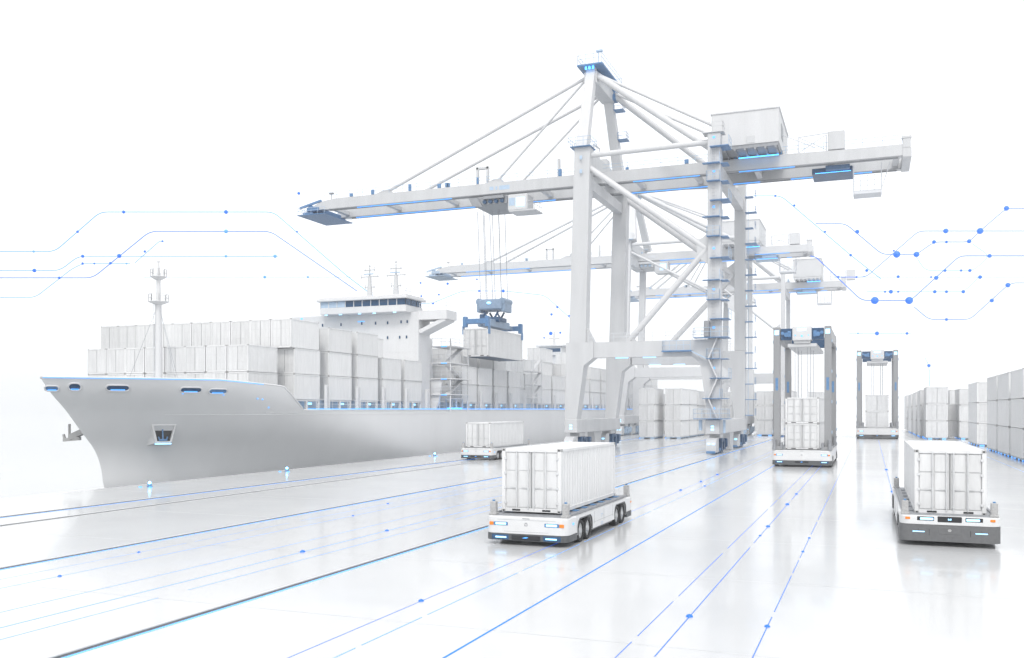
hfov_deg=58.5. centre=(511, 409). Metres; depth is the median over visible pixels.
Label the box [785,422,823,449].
shipping container
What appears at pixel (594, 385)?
shipping container
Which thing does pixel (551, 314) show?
light circuit
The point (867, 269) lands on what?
light circuit
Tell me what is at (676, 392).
door
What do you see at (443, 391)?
door
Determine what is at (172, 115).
sky
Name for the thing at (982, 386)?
door
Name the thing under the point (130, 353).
door
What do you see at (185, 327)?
door
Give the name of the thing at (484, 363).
shipping container
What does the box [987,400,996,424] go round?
shipping container
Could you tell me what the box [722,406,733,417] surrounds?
shipping container
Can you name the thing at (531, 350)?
door
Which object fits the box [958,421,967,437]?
shipping container
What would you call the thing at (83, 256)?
light circuit
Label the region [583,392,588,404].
shipping container
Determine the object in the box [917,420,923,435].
shipping container
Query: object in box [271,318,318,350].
shipping container
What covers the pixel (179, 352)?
door
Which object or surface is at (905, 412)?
shipping container
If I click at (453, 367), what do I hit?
door
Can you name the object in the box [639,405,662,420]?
shipping container
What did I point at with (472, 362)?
shipping container
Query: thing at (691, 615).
lane line
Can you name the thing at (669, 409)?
door
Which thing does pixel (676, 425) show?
door
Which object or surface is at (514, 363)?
door
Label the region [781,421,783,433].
door
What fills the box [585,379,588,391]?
shipping container
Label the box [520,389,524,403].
shipping container
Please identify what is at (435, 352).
door
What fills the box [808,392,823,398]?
shipping container
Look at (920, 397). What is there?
shipping container
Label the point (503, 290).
light circuit
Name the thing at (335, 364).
shipping container
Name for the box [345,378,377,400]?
shipping container
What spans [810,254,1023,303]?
light circuit
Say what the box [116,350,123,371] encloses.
door
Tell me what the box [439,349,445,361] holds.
door
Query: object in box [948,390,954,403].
shipping container
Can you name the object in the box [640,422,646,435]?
door
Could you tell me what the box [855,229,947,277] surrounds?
light circuit
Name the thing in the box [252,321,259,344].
door
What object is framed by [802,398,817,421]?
door
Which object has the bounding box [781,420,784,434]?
shipping container
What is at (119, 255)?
light circuit
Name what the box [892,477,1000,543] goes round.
transport vehicle
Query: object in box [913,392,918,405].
shipping container
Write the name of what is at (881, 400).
door
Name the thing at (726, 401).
door
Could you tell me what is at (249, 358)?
shipping container
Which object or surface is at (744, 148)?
quay crane
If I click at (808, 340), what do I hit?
straddle carrier
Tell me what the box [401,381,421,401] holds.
shipping container
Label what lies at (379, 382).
door
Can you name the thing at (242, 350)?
door
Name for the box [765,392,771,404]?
door
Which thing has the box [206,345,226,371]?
shipping container
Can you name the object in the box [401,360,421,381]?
shipping container
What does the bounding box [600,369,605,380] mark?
shipping container
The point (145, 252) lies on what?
light circuit
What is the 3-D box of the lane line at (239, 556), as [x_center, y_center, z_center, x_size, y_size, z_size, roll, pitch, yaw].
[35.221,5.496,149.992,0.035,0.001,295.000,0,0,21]
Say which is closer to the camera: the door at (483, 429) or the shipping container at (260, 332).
the shipping container at (260, 332)
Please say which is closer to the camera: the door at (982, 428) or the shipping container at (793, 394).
the door at (982, 428)
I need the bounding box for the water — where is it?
[0,413,103,498]
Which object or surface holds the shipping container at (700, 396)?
on the shipping container at (700, 411)
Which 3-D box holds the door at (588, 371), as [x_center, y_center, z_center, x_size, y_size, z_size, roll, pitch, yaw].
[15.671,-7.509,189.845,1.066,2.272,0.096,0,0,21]
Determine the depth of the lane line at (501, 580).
27.99 m
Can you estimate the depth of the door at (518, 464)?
37.93 m
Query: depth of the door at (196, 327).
95.94 m
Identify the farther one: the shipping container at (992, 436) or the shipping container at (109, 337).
the shipping container at (992, 436)
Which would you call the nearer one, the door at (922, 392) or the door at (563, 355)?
the door at (922, 392)
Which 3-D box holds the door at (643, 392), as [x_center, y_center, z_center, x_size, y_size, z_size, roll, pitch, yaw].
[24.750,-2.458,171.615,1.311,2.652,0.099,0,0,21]
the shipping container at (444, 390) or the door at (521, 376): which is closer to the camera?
the shipping container at (444, 390)
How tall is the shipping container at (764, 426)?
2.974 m
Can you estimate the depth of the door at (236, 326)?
94.13 m
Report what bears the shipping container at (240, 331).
on the shipping container
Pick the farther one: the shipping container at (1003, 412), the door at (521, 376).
the door at (521, 376)
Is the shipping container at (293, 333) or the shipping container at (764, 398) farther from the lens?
the shipping container at (764, 398)
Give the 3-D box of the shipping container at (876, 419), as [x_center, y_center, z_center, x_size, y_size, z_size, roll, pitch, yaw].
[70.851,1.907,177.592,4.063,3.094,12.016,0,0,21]
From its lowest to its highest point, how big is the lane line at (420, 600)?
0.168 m
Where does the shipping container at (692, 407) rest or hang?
on the shipping container at (692, 427)
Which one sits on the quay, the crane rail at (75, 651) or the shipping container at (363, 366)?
the crane rail at (75, 651)
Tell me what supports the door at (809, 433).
in the shipping container at (804, 435)
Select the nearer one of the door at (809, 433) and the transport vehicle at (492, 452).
the door at (809, 433)
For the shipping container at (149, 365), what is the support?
on the shipping container at (151, 375)
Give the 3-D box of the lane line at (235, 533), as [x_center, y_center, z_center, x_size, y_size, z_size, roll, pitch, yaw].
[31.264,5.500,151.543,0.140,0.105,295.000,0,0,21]
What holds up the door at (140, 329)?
in the shipping container at (141, 331)
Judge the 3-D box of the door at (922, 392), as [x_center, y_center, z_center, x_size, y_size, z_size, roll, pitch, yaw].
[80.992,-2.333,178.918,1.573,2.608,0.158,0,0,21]
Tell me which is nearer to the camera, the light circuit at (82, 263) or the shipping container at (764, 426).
the light circuit at (82, 263)
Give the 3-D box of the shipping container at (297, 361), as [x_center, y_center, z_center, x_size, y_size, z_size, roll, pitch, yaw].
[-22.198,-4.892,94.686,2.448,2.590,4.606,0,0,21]
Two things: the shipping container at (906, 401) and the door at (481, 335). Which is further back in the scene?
the shipping container at (906, 401)
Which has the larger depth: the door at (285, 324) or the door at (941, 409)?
the door at (941, 409)
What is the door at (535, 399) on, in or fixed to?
in the shipping container at (546, 396)
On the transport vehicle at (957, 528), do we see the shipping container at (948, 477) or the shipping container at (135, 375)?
the shipping container at (948, 477)
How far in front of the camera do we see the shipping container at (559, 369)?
174.85 m
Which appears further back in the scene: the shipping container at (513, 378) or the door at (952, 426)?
the door at (952, 426)
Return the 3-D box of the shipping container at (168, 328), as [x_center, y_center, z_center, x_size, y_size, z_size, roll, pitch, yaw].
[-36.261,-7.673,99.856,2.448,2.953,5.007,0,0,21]
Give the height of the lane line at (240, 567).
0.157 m
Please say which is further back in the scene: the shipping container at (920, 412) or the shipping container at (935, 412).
the shipping container at (920, 412)
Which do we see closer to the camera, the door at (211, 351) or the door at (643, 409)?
the door at (211, 351)
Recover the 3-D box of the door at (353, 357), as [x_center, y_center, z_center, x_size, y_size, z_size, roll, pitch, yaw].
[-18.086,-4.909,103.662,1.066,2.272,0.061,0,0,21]
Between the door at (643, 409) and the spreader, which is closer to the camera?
the spreader
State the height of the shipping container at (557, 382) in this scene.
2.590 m
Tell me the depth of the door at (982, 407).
135.90 m
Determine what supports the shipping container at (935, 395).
on the shipping container at (935, 412)
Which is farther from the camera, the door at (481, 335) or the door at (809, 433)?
the door at (481, 335)
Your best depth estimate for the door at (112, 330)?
100.12 m
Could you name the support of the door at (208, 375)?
in the shipping container at (219, 375)
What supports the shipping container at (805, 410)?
on the shipping container at (804, 435)
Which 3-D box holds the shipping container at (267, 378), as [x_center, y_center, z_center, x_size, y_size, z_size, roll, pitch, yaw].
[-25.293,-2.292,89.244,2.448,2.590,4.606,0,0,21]
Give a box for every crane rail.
[0,438,637,517]
[0,439,645,525]
[0,439,705,569]
[45,436,782,657]
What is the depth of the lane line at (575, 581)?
27.99 m
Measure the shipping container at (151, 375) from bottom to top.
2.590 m
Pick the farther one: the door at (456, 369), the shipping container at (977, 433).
the shipping container at (977, 433)
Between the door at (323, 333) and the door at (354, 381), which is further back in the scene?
the door at (354, 381)
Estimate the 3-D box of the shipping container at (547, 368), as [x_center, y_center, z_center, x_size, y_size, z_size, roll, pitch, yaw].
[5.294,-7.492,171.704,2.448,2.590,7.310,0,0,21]
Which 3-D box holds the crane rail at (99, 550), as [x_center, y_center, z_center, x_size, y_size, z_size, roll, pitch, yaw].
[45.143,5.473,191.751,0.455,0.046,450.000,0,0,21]
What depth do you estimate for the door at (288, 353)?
92.36 m
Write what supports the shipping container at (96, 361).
on the shipping container at (98, 375)
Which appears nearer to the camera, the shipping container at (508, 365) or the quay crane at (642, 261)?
the shipping container at (508, 365)
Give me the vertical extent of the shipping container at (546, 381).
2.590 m
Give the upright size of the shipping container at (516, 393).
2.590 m
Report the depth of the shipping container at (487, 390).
137.90 m
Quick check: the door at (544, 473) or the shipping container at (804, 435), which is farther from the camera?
the shipping container at (804, 435)
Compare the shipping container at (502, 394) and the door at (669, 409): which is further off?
the door at (669, 409)
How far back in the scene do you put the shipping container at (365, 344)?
104.89 m
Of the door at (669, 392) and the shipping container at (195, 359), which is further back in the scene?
the door at (669, 392)
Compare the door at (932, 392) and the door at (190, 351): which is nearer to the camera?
the door at (190, 351)
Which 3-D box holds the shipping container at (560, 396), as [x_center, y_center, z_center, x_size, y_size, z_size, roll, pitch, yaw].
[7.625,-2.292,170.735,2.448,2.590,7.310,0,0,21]
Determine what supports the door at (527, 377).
in the shipping container at (546, 381)
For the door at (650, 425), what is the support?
in the shipping container at (650, 428)
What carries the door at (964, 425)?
in the shipping container at (962, 429)
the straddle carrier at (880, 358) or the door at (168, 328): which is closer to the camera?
the door at (168, 328)
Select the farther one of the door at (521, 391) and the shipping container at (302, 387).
the door at (521, 391)
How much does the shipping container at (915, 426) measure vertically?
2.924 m
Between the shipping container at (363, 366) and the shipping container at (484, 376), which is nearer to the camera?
the shipping container at (363, 366)
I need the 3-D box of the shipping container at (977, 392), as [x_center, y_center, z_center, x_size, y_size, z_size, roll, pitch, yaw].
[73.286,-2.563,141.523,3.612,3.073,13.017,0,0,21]
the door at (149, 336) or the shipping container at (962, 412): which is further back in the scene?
the shipping container at (962, 412)
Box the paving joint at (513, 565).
[1,440,1022,657]
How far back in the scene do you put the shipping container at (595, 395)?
192.96 m
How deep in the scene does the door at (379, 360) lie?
108.92 m
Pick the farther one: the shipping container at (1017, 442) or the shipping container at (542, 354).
the shipping container at (542, 354)
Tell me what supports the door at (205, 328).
in the shipping container at (201, 333)
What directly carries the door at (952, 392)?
in the shipping container at (951, 396)
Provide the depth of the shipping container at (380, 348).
113.30 m
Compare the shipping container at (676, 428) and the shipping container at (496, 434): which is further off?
the shipping container at (676, 428)
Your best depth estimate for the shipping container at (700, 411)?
190.92 m
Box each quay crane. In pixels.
[297,49,911,453]
[425,193,813,434]
[630,220,854,391]
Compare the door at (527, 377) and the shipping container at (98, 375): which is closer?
the shipping container at (98, 375)
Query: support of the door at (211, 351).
in the shipping container at (216, 358)
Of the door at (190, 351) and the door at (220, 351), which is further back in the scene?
the door at (190, 351)
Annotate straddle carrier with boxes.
[772,326,836,466]
[856,350,898,438]
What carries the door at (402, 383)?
in the shipping container at (415, 390)
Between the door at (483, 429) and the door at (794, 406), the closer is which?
the door at (794, 406)
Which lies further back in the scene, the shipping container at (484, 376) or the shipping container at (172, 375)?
the shipping container at (484, 376)
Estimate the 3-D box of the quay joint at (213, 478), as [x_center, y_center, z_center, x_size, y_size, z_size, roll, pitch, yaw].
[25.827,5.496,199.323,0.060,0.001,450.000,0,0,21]
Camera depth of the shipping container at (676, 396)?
171.84 m
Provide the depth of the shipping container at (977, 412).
136.13 m
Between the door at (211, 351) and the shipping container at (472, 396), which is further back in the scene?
the shipping container at (472, 396)
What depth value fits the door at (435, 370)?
131.55 m
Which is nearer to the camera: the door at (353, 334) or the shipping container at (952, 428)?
the door at (353, 334)
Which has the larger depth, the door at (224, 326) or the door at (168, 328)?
the door at (168, 328)
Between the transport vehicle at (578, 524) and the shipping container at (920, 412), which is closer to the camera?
the transport vehicle at (578, 524)
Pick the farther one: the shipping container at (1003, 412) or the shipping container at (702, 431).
the shipping container at (702, 431)
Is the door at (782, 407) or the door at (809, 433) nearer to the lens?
the door at (809, 433)
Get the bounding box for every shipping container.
[88,349,105,373]
[88,374,105,376]
[101,326,117,348]
[106,348,124,373]
[106,374,124,376]
[118,325,135,347]
[125,347,144,373]
[125,373,144,376]
[136,324,154,347]
[145,347,164,372]
[145,373,164,377]
[154,323,172,346]
[165,346,184,372]
[165,373,184,377]
[173,323,191,346]
[185,345,205,372]
[185,372,205,377]
[192,322,210,345]
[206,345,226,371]
[206,372,226,378]
[211,321,230,344]
[227,344,276,372]
[227,372,277,384]
[231,320,249,344]
[250,319,270,346]
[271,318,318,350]
[277,348,319,374]
[278,374,319,399]
[319,327,351,353]
[320,352,351,376]
[320,376,351,400]
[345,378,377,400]
[352,332,377,356]
[352,355,377,378]
[378,338,382,357]
[378,357,400,379]
[378,379,400,400]
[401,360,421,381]
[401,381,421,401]
[432,348,461,366]
[432,366,446,383]
[440,384,455,402]
[447,366,476,384]
[447,384,476,402]
[462,351,476,366]
[463,328,521,361]
[466,421,523,447]
[477,359,491,368]
[477,368,491,385]
[477,385,491,402]
[492,361,505,370]
[492,369,506,386]
[492,386,506,402]
[502,442,614,513]
[506,361,510,370]
[507,371,519,387]
[507,387,519,402]
[511,359,537,373]
[520,374,524,388]
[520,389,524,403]
[525,374,550,389]
[525,389,550,403]
[527,347,552,362]
[538,362,552,375]
[551,376,564,390]
[551,390,564,403]
[554,363,565,376]
[555,353,565,363]
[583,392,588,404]
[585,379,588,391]
[586,367,599,380]
[589,380,599,392]
[589,392,599,404]
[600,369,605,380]
[600,381,605,392]
[600,393,605,404]
[628,395,632,404]
[629,384,632,394]
[639,388,663,404]
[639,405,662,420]
[639,421,662,436]
[651,380,657,386]
[665,388,688,404]
[665,405,688,420]
[665,420,688,436]
[689,389,696,404]
[689,405,696,419]
[689,420,696,435]
[697,391,704,405]
[697,406,704,419]
[697,420,704,434]
[722,392,732,405]
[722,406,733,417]
[754,392,756,404]
[754,405,760,417]
[754,418,756,431]
[757,391,772,405]
[757,406,772,419]
[757,420,772,433]
[781,391,796,405]
[781,406,784,419]
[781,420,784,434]
[785,397,823,422]
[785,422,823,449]
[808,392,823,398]
[865,395,888,410]
[865,411,888,427]
[904,395,907,406]
[904,407,907,418]
[904,418,908,429]
[904,440,986,514]
[908,394,912,406]
[908,407,912,418]
[908,419,912,431]
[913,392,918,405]
[913,406,916,419]
[913,419,916,433]
[917,390,923,404]
[917,405,922,420]
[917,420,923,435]
[923,404,947,420]
[923,420,947,437]
[924,387,947,403]
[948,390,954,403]
[948,404,957,419]
[948,420,957,436]
[955,389,967,404]
[955,405,967,420]
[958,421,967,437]
[968,382,986,402]
[968,403,986,422]
[968,422,986,443]
[987,375,997,400]
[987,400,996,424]
[987,424,997,449]
[997,400,1010,426]
[998,372,1010,399]
[998,426,1010,453]
[1010,399,1023,428]
[1010,427,1023,458]
[1011,368,1023,398]
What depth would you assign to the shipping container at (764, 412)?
189.92 m
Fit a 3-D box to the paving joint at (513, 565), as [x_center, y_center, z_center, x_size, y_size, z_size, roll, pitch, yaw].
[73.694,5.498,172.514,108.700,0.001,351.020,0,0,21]
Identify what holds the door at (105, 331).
in the shipping container at (109, 337)
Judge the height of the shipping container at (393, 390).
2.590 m
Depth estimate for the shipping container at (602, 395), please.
197.22 m
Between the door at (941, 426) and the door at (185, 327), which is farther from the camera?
the door at (941, 426)
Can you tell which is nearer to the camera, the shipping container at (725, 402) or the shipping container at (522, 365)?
the shipping container at (522, 365)
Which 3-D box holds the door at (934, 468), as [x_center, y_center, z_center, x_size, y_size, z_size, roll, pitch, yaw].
[17.304,2.955,37.544,1.218,2.408,0.264,0,0,21]
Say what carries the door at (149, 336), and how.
in the shipping container at (141, 331)
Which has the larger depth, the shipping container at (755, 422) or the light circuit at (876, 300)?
the shipping container at (755, 422)
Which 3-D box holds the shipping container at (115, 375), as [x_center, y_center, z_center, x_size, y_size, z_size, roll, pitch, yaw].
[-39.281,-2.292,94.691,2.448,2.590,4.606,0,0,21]
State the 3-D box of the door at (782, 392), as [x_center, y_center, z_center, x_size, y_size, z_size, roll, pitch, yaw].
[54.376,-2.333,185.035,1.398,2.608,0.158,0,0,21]
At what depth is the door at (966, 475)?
37.10 m
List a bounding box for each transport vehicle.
[461,439,529,459]
[488,484,630,542]
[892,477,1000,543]
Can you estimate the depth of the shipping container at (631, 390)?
222.12 m
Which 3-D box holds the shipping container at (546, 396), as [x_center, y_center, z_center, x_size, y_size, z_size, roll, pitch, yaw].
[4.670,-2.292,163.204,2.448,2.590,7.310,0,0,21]
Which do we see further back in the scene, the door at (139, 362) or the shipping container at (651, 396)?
the shipping container at (651, 396)
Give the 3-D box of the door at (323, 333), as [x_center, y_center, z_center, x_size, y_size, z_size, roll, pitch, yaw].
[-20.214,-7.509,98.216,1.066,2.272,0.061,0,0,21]
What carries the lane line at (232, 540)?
on the quay
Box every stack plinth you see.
[639,436,662,438]
[665,436,688,438]
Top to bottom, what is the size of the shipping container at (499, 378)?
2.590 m
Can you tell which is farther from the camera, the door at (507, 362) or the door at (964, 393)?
the door at (964, 393)
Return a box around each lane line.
[0,435,766,627]
[0,438,760,639]
[3,448,680,587]
[3,449,698,611]
[4,456,629,578]
[288,452,769,657]
[334,457,766,657]
[443,427,839,657]
[615,438,840,657]
[655,434,848,655]
[752,451,850,657]
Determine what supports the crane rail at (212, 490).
on the quay
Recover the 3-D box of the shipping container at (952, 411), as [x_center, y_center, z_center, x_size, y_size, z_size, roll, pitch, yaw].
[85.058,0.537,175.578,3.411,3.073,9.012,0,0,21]
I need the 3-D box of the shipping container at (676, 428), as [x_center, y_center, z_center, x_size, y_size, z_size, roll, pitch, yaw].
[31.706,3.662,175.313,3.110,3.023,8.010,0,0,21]
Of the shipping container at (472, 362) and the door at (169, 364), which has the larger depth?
the shipping container at (472, 362)
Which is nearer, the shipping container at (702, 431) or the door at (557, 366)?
the door at (557, 366)
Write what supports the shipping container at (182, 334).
on the container ship
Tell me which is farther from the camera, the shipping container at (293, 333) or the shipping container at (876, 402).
the shipping container at (876, 402)
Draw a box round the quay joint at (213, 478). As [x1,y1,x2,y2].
[3,435,622,500]
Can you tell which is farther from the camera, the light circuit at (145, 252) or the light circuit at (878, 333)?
the light circuit at (878, 333)
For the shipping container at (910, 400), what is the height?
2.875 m
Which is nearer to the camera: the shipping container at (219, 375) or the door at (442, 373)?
the shipping container at (219, 375)
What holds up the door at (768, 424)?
in the shipping container at (764, 426)
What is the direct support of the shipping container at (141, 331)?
on the container ship
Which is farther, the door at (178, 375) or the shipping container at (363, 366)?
the shipping container at (363, 366)
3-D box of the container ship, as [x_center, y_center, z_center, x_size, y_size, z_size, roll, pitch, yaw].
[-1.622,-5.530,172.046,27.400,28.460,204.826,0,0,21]
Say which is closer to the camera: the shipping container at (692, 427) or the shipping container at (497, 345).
the shipping container at (497, 345)
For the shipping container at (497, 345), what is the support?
hanging from the spreader
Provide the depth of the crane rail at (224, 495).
56.60 m
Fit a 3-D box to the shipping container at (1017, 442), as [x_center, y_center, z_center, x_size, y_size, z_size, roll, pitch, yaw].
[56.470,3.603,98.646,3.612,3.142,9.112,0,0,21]
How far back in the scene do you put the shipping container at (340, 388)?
99.59 m
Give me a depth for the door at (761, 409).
190.23 m
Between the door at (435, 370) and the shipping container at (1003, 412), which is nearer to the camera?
the shipping container at (1003, 412)
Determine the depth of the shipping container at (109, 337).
100.30 m
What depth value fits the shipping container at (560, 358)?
183.36 m
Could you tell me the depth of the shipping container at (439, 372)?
131.26 m
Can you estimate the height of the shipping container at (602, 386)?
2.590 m
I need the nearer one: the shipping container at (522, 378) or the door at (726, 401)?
the shipping container at (522, 378)
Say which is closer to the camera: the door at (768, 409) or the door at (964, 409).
the door at (964, 409)
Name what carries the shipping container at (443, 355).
on the shipping container at (439, 372)
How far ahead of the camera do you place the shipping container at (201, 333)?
95.72 m
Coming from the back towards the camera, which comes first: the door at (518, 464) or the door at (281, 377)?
the door at (281, 377)
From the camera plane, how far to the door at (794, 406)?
88.25 m
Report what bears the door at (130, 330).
in the shipping container at (126, 336)
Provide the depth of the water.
134.23 m
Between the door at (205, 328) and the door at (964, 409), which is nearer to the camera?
the door at (205, 328)
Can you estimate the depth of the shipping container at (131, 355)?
91.63 m
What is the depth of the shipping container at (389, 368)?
110.31 m
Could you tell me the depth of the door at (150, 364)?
90.92 m
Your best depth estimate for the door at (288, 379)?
92.26 m
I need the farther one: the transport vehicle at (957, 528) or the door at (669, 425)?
the door at (669, 425)
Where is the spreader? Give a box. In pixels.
[462,211,522,339]
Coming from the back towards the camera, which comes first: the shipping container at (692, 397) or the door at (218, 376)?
the shipping container at (692, 397)
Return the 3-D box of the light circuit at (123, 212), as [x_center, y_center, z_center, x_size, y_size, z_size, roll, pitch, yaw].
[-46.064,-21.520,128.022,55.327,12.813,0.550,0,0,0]
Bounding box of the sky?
[0,0,1023,412]
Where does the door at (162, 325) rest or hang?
in the shipping container at (168, 328)
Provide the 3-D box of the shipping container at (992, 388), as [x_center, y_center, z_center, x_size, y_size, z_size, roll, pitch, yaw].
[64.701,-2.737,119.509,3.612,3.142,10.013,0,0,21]
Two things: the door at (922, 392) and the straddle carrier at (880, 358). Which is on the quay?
the straddle carrier at (880, 358)
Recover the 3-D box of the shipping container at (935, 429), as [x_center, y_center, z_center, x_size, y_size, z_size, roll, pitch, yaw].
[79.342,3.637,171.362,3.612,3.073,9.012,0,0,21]
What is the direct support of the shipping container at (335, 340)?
on the shipping container at (335, 364)
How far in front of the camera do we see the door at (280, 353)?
92.72 m
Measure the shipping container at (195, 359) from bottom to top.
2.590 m
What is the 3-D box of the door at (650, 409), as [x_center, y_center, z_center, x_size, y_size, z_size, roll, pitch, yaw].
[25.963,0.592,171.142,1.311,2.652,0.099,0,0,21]
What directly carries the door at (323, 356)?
in the shipping container at (335, 364)
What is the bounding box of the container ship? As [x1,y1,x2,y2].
[40,260,632,487]
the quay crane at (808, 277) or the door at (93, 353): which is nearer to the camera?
the door at (93, 353)
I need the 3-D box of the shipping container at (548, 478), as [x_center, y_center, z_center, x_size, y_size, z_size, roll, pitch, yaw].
[2.333,2.940,41.654,2.609,2.636,8.551,0,0,21]
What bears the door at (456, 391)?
in the shipping container at (472, 396)
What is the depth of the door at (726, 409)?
201.66 m
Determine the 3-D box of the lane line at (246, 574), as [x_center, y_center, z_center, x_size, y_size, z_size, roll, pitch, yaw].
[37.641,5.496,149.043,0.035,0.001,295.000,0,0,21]
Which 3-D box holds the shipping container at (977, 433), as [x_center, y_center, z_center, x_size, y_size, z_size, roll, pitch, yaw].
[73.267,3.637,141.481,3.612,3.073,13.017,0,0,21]
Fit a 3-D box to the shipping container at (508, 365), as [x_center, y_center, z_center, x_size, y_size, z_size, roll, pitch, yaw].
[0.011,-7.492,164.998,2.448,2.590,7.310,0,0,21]
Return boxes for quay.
[0,413,1023,657]
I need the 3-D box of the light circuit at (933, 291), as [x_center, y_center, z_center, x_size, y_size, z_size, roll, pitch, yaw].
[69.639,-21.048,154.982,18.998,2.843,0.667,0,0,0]
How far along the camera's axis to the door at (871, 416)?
172.39 m
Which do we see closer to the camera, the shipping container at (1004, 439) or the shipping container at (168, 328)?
the shipping container at (168, 328)
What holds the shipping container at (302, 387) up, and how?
on the container ship
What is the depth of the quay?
31.62 m
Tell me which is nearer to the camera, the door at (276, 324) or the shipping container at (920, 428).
the door at (276, 324)
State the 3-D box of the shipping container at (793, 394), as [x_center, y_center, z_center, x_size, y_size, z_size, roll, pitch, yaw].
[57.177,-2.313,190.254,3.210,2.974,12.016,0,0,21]
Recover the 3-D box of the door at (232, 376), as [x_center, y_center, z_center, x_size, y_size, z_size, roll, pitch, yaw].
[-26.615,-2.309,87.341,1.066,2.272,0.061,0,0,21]
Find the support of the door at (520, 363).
in the shipping container at (522, 365)
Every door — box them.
[89,350,96,372]
[97,350,104,372]
[102,328,108,348]
[108,350,115,371]
[109,327,116,348]
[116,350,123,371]
[120,327,126,347]
[126,349,134,371]
[127,326,134,347]
[135,349,142,371]
[137,326,144,347]
[145,326,152,346]
[146,349,154,371]
[162,325,163,346]
[164,325,171,346]
[167,348,174,370]
[174,324,181,346]
[175,348,183,370]
[175,374,183,377]
[182,324,189,345]
[186,347,194,370]
[187,374,194,377]
[193,324,200,345]
[195,347,203,370]
[195,374,203,377]
[201,323,209,345]
[207,347,215,369]
[207,374,215,378]
[212,323,220,344]
[216,346,224,369]
[216,374,224,378]
[221,322,228,344]
[229,346,237,369]
[229,373,237,379]
[232,322,240,344]
[238,346,246,369]
[238,373,246,380]
[241,322,248,343]
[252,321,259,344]
[260,321,268,345]
[272,320,280,345]
[277,350,284,371]
[278,375,283,385]
[281,320,289,345]
[284,375,292,394]
[285,350,292,371]
[319,329,327,349]
[320,353,327,373]
[320,377,327,398]
[352,333,355,352]
[352,356,355,375]
[352,379,356,398]
[378,359,381,377]
[378,381,381,399]
[401,361,403,378]
[401,382,403,399]
[432,349,438,364]
[432,367,438,377]
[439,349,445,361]
[439,367,445,382]
[440,385,445,400]
[448,367,453,382]
[454,367,460,382]
[454,385,460,400]
[464,329,475,354]
[467,423,477,445]
[476,329,486,354]
[478,424,488,445]
[504,451,531,509]
[506,361,509,370]
[512,361,517,371]
[518,360,522,372]
[520,375,522,387]
[520,390,523,402]
[525,375,530,387]
[525,390,530,402]
[528,348,533,360]
[531,451,558,509]
[532,390,536,402]
[534,348,538,360]
[555,364,559,375]
[556,353,560,363]
[560,364,565,375]
[561,353,565,362]
[586,368,589,378]
[640,389,646,402]
[640,406,646,419]
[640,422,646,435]
[647,389,653,402]
[647,406,653,419]
[647,422,653,435]
[666,389,672,402]
[666,406,672,419]
[666,422,672,435]
[673,389,680,402]
[673,406,679,419]
[673,422,679,435]
[724,393,729,404]
[724,407,729,417]
[758,392,764,404]
[758,406,764,418]
[758,421,764,432]
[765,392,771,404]
[765,406,771,418]
[765,421,771,432]
[781,391,783,403]
[781,406,783,418]
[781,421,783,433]
[787,398,801,421]
[787,424,801,447]
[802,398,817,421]
[802,424,817,447]
[867,396,876,409]
[867,412,876,426]
[877,396,886,409]
[877,412,886,426]
[917,452,949,511]
[921,391,923,403]
[927,405,936,419]
[927,422,936,436]
[928,388,936,402]
[937,388,946,402]
[937,405,945,419]
[937,422,945,436]
[948,405,956,418]
[948,422,956,435]
[950,452,983,511]
[951,391,954,403]
[961,390,967,403]
[961,406,967,419]
[961,422,967,436]
[979,383,986,400]
[979,404,986,421]
[979,425,986,442]
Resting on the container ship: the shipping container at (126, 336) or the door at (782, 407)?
the shipping container at (126, 336)
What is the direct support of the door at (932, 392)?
in the shipping container at (935, 395)
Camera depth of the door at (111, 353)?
92.72 m
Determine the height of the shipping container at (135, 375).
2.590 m
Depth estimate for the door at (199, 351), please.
88.68 m
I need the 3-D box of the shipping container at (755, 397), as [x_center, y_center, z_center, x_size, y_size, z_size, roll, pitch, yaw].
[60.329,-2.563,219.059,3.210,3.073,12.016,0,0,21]
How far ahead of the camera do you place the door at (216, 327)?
94.98 m
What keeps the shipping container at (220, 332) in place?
on the container ship
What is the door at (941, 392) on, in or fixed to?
in the shipping container at (935, 395)
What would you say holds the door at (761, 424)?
in the shipping container at (764, 426)
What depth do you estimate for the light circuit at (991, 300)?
155.94 m
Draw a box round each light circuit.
[0,210,366,290]
[0,229,356,290]
[0,255,277,271]
[0,262,129,297]
[135,240,163,262]
[420,278,560,338]
[421,289,569,317]
[774,195,880,278]
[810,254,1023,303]
[815,206,1023,257]
[848,331,910,334]
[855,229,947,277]
[867,278,977,293]
[914,283,1013,320]
[916,244,986,271]
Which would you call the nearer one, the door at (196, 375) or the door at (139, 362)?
the door at (196, 375)
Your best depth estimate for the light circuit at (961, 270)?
152.96 m
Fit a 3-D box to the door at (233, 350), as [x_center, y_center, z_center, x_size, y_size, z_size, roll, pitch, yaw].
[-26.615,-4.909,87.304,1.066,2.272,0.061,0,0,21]
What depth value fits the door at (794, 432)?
88.25 m
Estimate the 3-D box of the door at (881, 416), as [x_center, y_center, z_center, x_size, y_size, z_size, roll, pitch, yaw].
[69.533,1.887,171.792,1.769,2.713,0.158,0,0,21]
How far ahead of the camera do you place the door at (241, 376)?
86.93 m
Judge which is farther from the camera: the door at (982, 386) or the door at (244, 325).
the door at (982, 386)
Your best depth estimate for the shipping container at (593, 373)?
191.62 m
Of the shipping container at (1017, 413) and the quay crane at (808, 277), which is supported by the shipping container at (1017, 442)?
the shipping container at (1017, 413)
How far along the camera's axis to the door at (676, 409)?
171.44 m
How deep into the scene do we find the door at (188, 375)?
89.12 m
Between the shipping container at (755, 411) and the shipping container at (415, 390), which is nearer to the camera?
the shipping container at (415, 390)
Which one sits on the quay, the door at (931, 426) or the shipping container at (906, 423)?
the shipping container at (906, 423)
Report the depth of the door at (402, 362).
114.07 m

